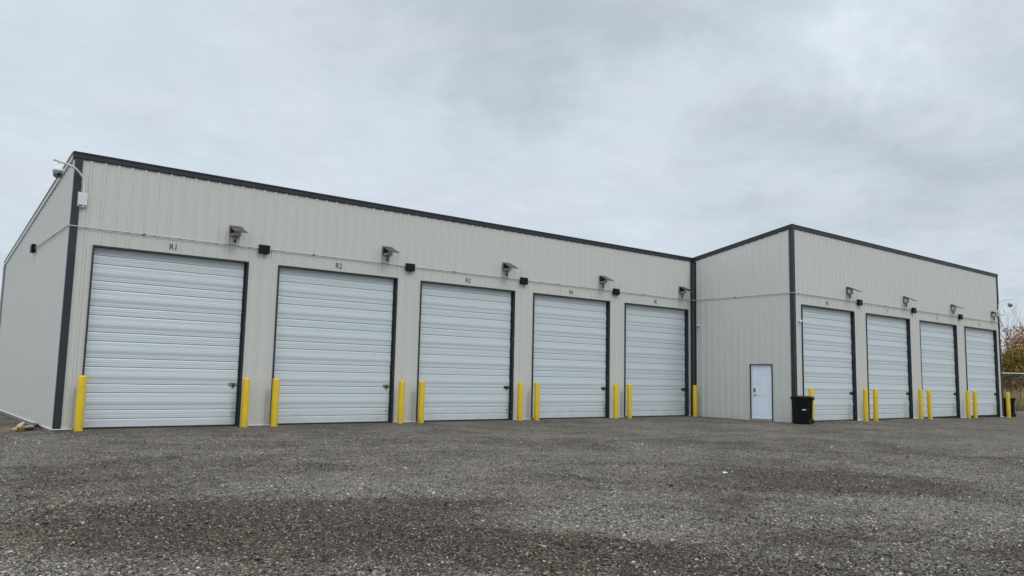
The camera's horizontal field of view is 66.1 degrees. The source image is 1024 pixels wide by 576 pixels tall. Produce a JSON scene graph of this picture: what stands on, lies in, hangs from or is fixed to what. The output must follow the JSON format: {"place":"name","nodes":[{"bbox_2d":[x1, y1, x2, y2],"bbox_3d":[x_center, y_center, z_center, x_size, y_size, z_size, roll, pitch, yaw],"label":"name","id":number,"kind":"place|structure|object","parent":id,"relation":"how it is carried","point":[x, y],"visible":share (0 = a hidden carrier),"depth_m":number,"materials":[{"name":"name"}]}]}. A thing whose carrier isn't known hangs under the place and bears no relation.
{"place":"outdoors","nodes":[
{"label":"outdoors","id":0,"kind":"place"},
{"bbox_2d":[0,411,1023,575],"bbox_3d":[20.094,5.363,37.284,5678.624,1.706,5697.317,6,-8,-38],"label":"ground","id":1,"kind":"structure","parent":0,"point":[991,432],"depth_m":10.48,"materials":[{"name":"grey gravel"}]},
{"bbox_2d":[2,428,10,431],"bbox_3d":[-11.725,3.304,18.306,0.209,0.100,0.106,-1,-2,-4],"label":"wood offcut","id":2,"kind":"object","parent":1,"relation":"on","point":[6,430],"visible":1,"depth_m":18.26,"materials":[{"name":"beige wood"}]},
{"bbox_2d":[17,427,24,431],"bbox_3d":[-11.575,3.328,18.524,0.113,0.106,0.192,0,-15,11],"label":"wood offcut","id":3,"kind":"object","parent":1,"relation":"on","point":[20,429],"visible":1,"depth_m":18.48,"materials":[{"name":"brown wood"}]},
{"bbox_2d":[74,375,86,430],"bbox_3d":[-9.904,2.692,18.066,0.185,1.372,0.185,1,-7,4],"label":"bollard","id":4,"kind":"object","parent":1,"relation":"on","point":[80,403],"visible":0.9,"depth_m":18.01,"materials":[{"name":"yellow metal"}]},
{"bbox_2d":[240,378,249,426],"bbox_3d":[-6.926,3.020,20.435,0.185,1.372,0.185,-2,-7,29],"label":"bollard","id":5,"kind":"object","parent":1,"relation":"on","point":[245,402],"visible":0.92,"depth_m":20.38,"materials":[{"name":"yellow metal"}]},
{"bbox_2d":[270,378,279,426],"bbox_3d":[-6.299,3.090,20.930,0.185,1.372,0.185,0,-7,15],"label":"bollard","id":6,"kind":"object","parent":1,"relation":"on","point":[275,402],"visible":0.93,"depth_m":20.87,"materials":[{"name":"yellow metal"}]},
{"bbox_2d":[397,380,404,423],"bbox_3d":[-3.288,3.425,23.324,0.185,1.372,0.185,-3,-8,37],"label":"bollard","id":7,"kind":"object","parent":1,"relation":"on","point":[401,395],"visible":0.92,"depth_m":23.26,"materials":[{"name":"yellow metal"}]},
{"bbox_2d":[418,381,424,422],"bbox_3d":[-2.735,3.486,23.762,0.185,1.372,0.185,2,-6,-7],"label":"bollard","id":8,"kind":"object","parent":1,"relation":"on","point":[421,400],"visible":0.91,"depth_m":23.70,"materials":[{"name":"yellow metal"}]},
{"bbox_2d":[0,151,1003,432],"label":"storage building","id":9,"kind":"structure","parent":1,"relation":"on","point":[148,331],"depth_m":24.80,"materials":[{"name":"paint"}]},
{"bbox_2d":[30,244,35,252],"bbox_3d":[-13.664,-1.113,22.446,0.099,0.260,0.280,6,-8,-38],"label":"wall pack","id":10,"kind":"object","parent":9,"relation":"attached to","point":[32,247],"depth_m":22.35,"materials":[{"name":"black metal"}]},
{"bbox_2d":[52,159,87,207],"bbox_3d":[-10.276,-2.411,18.322,0.231,0.970,0.998,-1,-7,19],"label":"dome camera","id":11,"kind":"object","parent":9,"relation":"attached to","point":[58,171],"visible":1,"depth_m":18.57,"materials":[{"name":"white plastic"}]},
{"bbox_2d":[82,245,248,428],"bbox_3d":[-8.636,1.333,19.777,3.764,4.465,0.253,6,-8,-38],"label":"roll up door","id":12,"kind":"structure","parent":9,"relation":"in","point":[165,334],"depth_m":19.72,"materials":[{"name":"metal"}]},
{"bbox_2d":[229,225,247,242],"bbox_3d":[-7.210,-1.422,20.735,0.330,0.500,0.474,6,-8,-38],"label":"solar light","id":13,"kind":"object","parent":9,"relation":"attached to","point":[235,232],"visible":1,"depth_m":20.80,"materials":[{"name":"black plastic"}]},
{"bbox_2d":[258,244,269,254],"bbox_3d":[-6.712,-1.034,21.337,0.280,0.260,0.099,6,-8,-38],"label":"wall pack","id":14,"kind":"object","parent":9,"relation":"attached to","point":[264,249],"depth_m":21.30,"materials":[{"name":"black metal"}]},
{"bbox_2d":[269,265,397,424],"bbox_3d":[-5.056,1.731,22.624,3.764,4.465,0.253,6,-8,-38],"label":"roll up door","id":15,"kind":"structure","parent":9,"relation":"in","point":[335,333],"depth_m":22.60,"materials":[{"name":"metal"}]},
{"bbox_2d":[383,246,398,261],"bbox_3d":[-3.631,-1.024,23.581,0.330,0.500,0.474,6,-8,-38],"label":"solar light","id":16,"kind":"object","parent":9,"relation":"attached to","point":[388,251],"visible":1,"depth_m":23.64,"materials":[{"name":"black plastic"}]},
{"bbox_2d":[405,263,414,271],"bbox_3d":[-3.125,-0.621,24.187,0.280,0.260,0.099,6,-8,-38],"label":"wall pack","id":17,"kind":"object","parent":9,"relation":"attached to","point":[410,267],"depth_m":24.14,"materials":[{"name":"black metal"}]},
{"bbox_2d":[416,280,514,421],"bbox_3d":[-1.476,2.129,25.471,3.764,4.465,0.253,6,-8,-38],"label":"roll up door","id":18,"kind":"structure","parent":9,"relation":"in","point":[467,333],"depth_m":25.48,"materials":[{"name":"metal"}]},
{"bbox_2d":[502,262,518,275],"bbox_3d":[-0.051,-0.626,26.427,0.330,0.500,0.474,6,-8,-38],"label":"solar light","id":19,"kind":"object","parent":9,"relation":"attached to","point":[507,267],"visible":1,"depth_m":26.49,"materials":[{"name":"black plastic"}]},
{"bbox_2d":[34,225,998,322],"bbox_3d":[6.994,0.153,29.675,43.468,0.064,4.989,4,-7,-26],"label":"electrical conduit","id":20,"kind":"object","parent":9,"relation":"attached to","point":[450,271],"visible":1,"depth_m":24.45,"materials":[{"name":"metal"}]},
{"bbox_2d":[520,277,527,284],"bbox_3d":[0.411,-0.228,26.999,0.280,0.260,0.099,6,-8,-38],"label":"wall pack","id":21,"kind":"object","parent":9,"relation":"attached to","point":[524,280],"depth_m":26.95,"materials":[{"name":"black metal"}]},
{"bbox_2d":[531,293,609,419],"bbox_3d":[2.104,2.527,28.317,3.764,4.465,0.253,6,-8,-38],"label":"roll up door","id":22,"kind":"structure","parent":9,"relation":"in","point":[571,335],"depth_m":28.35,"materials":[{"name":"metal"}]},
{"bbox_2d":[599,275,613,287],"bbox_3d":[3.527,-0.229,29.273,0.330,0.500,0.474,6,-8,-38],"label":"solar light","id":23,"kind":"object","parent":9,"relation":"attached to","point":[603,280],"visible":1,"depth_m":29.32,"materials":[{"name":"black plastic"}]},
{"bbox_2d":[613,288,619,295],"bbox_3d":[3.951,0.156,29.816,0.280,0.260,0.099,6,-8,-38],"label":"wall pack","id":24,"kind":"object","parent":9,"relation":"attached to","point":[616,291],"depth_m":29.75,"materials":[{"name":"black metal"}]},
{"bbox_2d":[624,303,688,417],"bbox_3d":[5.684,2.925,31.164,3.764,4.465,0.253,6,-8,-38],"label":"roll up door","id":25,"kind":"structure","parent":9,"relation":"in","point":[656,338],"depth_m":31.22,"materials":[{"name":"metal"}]},
{"bbox_2d":[679,286,692,297],"bbox_3d":[7.107,0.169,32.119,0.330,0.500,0.474,6,-8,-38],"label":"solar light","id":26,"kind":"object","parent":9,"relation":"attached to","point":[683,290],"visible":1,"depth_m":32.17,"materials":[{"name":"black plastic"}]},
{"bbox_2d":[750,364,772,420],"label":"entry door","id":27,"kind":"structure","parent":9,"relation":"in","point":[761,375],"depth_m":29.92,"materials":[{"name":"paint"}]},
{"bbox_2d":[801,304,857,421],"bbox_3d":[12.226,2.982,30.503,3.856,4.480,0.253,6,-8,-38],"label":"roll up door","id":28,"kind":"structure","parent":9,"relation":"in","point":[828,334],"depth_m":30.64,"materials":[{"name":"metal"}]},
{"bbox_2d":[846,286,860,297],"bbox_3d":[13.684,0.183,31.491,0.330,0.500,0.474,6,-8,-38],"label":"solar light","id":29,"kind":"object","parent":9,"relation":"attached to","point":[850,290],"visible":1,"depth_m":31.57,"materials":[{"name":"black plastic"}]},
{"bbox_2d":[857,299,862,305],"bbox_3d":[14.169,0.605,32.079,0.280,0.260,0.099,6,-8,-38],"label":"wall pack","id":30,"kind":"object","parent":9,"relation":"attached to","point":[859,302],"depth_m":32.02,"materials":[{"name":"black metal"}]},
{"bbox_2d":[865,313,913,419],"bbox_3d":[15.973,3.398,33.482,3.856,4.480,0.253,6,-8,-38],"label":"roll up door","id":31,"kind":"structure","parent":9,"relation":"in","point":[888,338],"depth_m":33.63,"materials":[{"name":"metal"}]},
{"bbox_2d":[903,296,915,307],"bbox_3d":[17.442,0.601,34.479,0.330,0.500,0.474,6,-8,-38],"label":"solar light","id":32,"kind":"object","parent":9,"relation":"attached to","point":[906,299],"visible":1,"depth_m":34.56,"materials":[{"name":"black plastic"}]},
{"bbox_2d":[919,320,960,417],"bbox_3d":[19.719,3.815,36.461,3.856,4.480,0.253,6,-8,-38],"label":"roll up door","id":33,"kind":"structure","parent":9,"relation":"in","point":[938,341],"depth_m":36.66,"materials":[{"name":"metal"}]},
{"bbox_2d":[951,304,963,313],"bbox_3d":[21.201,1.019,37.468,0.330,0.500,0.474,6,-8,-38],"label":"solar light","id":34,"kind":"object","parent":9,"relation":"attached to","point":[953,308],"visible":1,"depth_m":37.54,"materials":[{"name":"black plastic"}]},
{"bbox_2d":[964,326,1000,416],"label":"roll up door","id":35,"kind":"structure","parent":9,"relation":"in","point":[981,353],"depth_m":39.68,"materials":[{"name":"metal"}]},
{"bbox_2d":[992,311,1003,319],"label":"solar light","id":36,"kind":"object","parent":9,"relation":"attached to","point":[994,314],"visible":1,"depth_m":40.53,"materials":[{"name":"black plastic"}]},
{"bbox_2d":[997,299,1012,316],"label":"dome camera","id":37,"kind":"object","parent":9,"relation":"attached to","point":[1010,303],"visible":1,"depth_m":41.02,"materials":[{"name":"white plastic"}]},
{"bbox_2d":[517,382,522,420],"bbox_3d":[0.267,3.820,26.157,0.185,1.372,0.185,3,-7,-10],"label":"bollard","id":38,"kind":"object","parent":1,"relation":"on","point":[520,402],"visible":0.93,"depth_m":26.09,"materials":[{"name":"yellow metal"}]},
{"bbox_2d":[534,382,539,419],"bbox_3d":[0.842,3.884,26.612,0.185,1.372,0.185,2,-7,-3],"label":"bollard","id":39,"kind":"object","parent":1,"relation":"on","point":[536,399],"visible":0.91,"depth_m":26.55,"materials":[{"name":"yellow metal"}]},
{"bbox_2d":[613,384,617,418],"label":"bollard","id":40,"kind":"object","parent":1,"relation":"on","point":[615,401],"visible":0.91,"depth_m":28.91,"materials":[{"name":"yellow metal"}]},
{"bbox_2d":[627,384,631,417],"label":"bollard","id":41,"kind":"object","parent":1,"relation":"on","point":[629,400],"visible":0.94,"depth_m":29.37,"materials":[{"name":"yellow metal"}]},
{"bbox_2d":[693,385,697,416],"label":"bollard","id":42,"kind":"object","parent":1,"relation":"on","point":[695,405],"visible":0.94,"depth_m":31.76,"materials":[{"name":"yellow metal"}]},
{"bbox_2d":[790,396,814,424],"bbox_3d":[10.320,4.323,27.920,0.694,0.997,0.600,2,-7,-9],"label":"wheeled bin","id":43,"kind":"object","parent":1,"relation":"on","point":[802,409],"visible":1,"depth_m":27.68,"materials":[{"name":"plastic"}]},
{"bbox_2d":[808,388,814,419],"bbox_3d":[10.847,4.295,28.514,0.185,1.372,0.185,5,-7,-30],"label":"bollard","id":44,"kind":"object","parent":1,"relation":"on","point":[811,392],"visible":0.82,"depth_m":28.48,"materials":[{"name":"yellow metal"}]},
{"bbox_2d":[863,389,868,420],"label":"bollard","id":45,"kind":"object","parent":1,"relation":"on","point":[865,406],"visible":0.92,"depth_m":30.88,"materials":[{"name":"yellow metal"}]},
{"bbox_2d":[873,389,877,420],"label":"bollard","id":46,"kind":"object","parent":1,"relation":"on","point":[875,404],"visible":0.92,"depth_m":31.36,"materials":[{"name":"yellow metal"}]},
{"bbox_2d":[918,389,923,418],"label":"bollard","id":47,"kind":"object","parent":1,"relation":"on","point":[920,402],"visible":0.94,"depth_m":33.81,"materials":[{"name":"yellow metal"}]},
{"bbox_2d":[927,390,932,418],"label":"bollard","id":48,"kind":"object","parent":1,"relation":"on","point":[929,403],"visible":0.92,"depth_m":34.34,"materials":[{"name":"yellow metal"}]},
{"bbox_2d":[965,391,970,418],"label":"bollard","id":49,"kind":"object","parent":1,"relation":"on","point":[968,407],"visible":0.91,"depth_m":36.82,"materials":[{"name":"yellow metal"}]},
{"bbox_2d":[972,391,977,417],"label":"bollard","id":50,"kind":"object","parent":1,"relation":"on","point":[975,411],"visible":0.91,"depth_m":37.28,"materials":[{"name":"yellow metal"}]},
{"bbox_2d":[1006,392,1010,417],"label":"bollard","id":51,"kind":"object","parent":1,"relation":"on","point":[1008,408],"visible":0.97,"depth_m":39.79,"materials":[{"name":"yellow metal"}]},
{"bbox_2d":[1003,397,1015,416],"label":"wheeled bin","id":52,"kind":"object","parent":1,"relation":"on","point":[1012,405],"visible":0.59,"depth_m":40.77,"materials":[{"name":"plastic"}]},
{"bbox_2d":[1000,301,1023,356],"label":"bare tree","id":53,"kind":"object","parent":1,"relation":"on","point":[1013,329],"visible":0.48,"depth_m":59.08,"materials":[{"name":"grey plant"}]},
{"bbox_2d":[1001,317,1023,389],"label":"autumn tree","id":54,"kind":"object","parent":1,"relation":"on","point":[1016,332],"visible":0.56,"depth_m":58.63,"materials":[{"name":"orange plant"}]},
{"bbox_2d":[1002,340,1023,394],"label":"autumn shrub","id":55,"kind":"object","parent":1,"relation":"on","point":[1008,366],"visible":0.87,"depth_m":55.88,"materials":[{"name":"brown plant"}]},
{"bbox_2d":[1002,335,1023,371],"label":"autumn shrub","id":56,"kind":"object","parent":1,"relation":"on","point":[1020,351],"visible":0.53,"depth_m":56.33,"materials":[{"name":"orange plant"}]},
{"bbox_2d":[1002,373,1023,404],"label":"chain link fence","id":57,"kind":"object","parent":1,"relation":"on","point":[1013,382],"visible":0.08,"depth_m":52.03,"materials":[{"name":"grey metal"}]},
{"bbox_2d":[1003,387,1023,410],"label":"dry grass","id":58,"kind":"structure","parent":1,"relation":"on","point":[1018,402],"depth_m":53.09,"materials":[{"name":"plant"}]},
{"label":"wood offcut","id":59,"kind":"object","parent":1,"relation":"on","visible":0},
{"bbox_2d":[16,422,25,426],"bbox_3d":[-11.657,3.268,18.652,0.109,0.055,0.280,13,41,18],"label":"wood offcut","id":60,"kind":"object","parent":59,"relation":"on","point":[21,424],"visible":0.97,"depth_m":18.66,"materials":[{"name":"beige wood"}]},
{"bbox_2d":[23,424,33,428],"bbox_3d":[-11.605,3.334,18.890,0.255,0.058,0.098,-9,22,-19],"label":"wood offcut","id":61,"kind":"object","parent":59,"relation":"on","point":[29,426],"visible":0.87,"depth_m":18.88,"materials":[{"name":"beige wood"}]},
{"bbox_2d":[0,0,1023,352],"label":"sky","id":62,"kind":"structure","parent":0,"point":[687,128],"materials":[{"name":"grey"}]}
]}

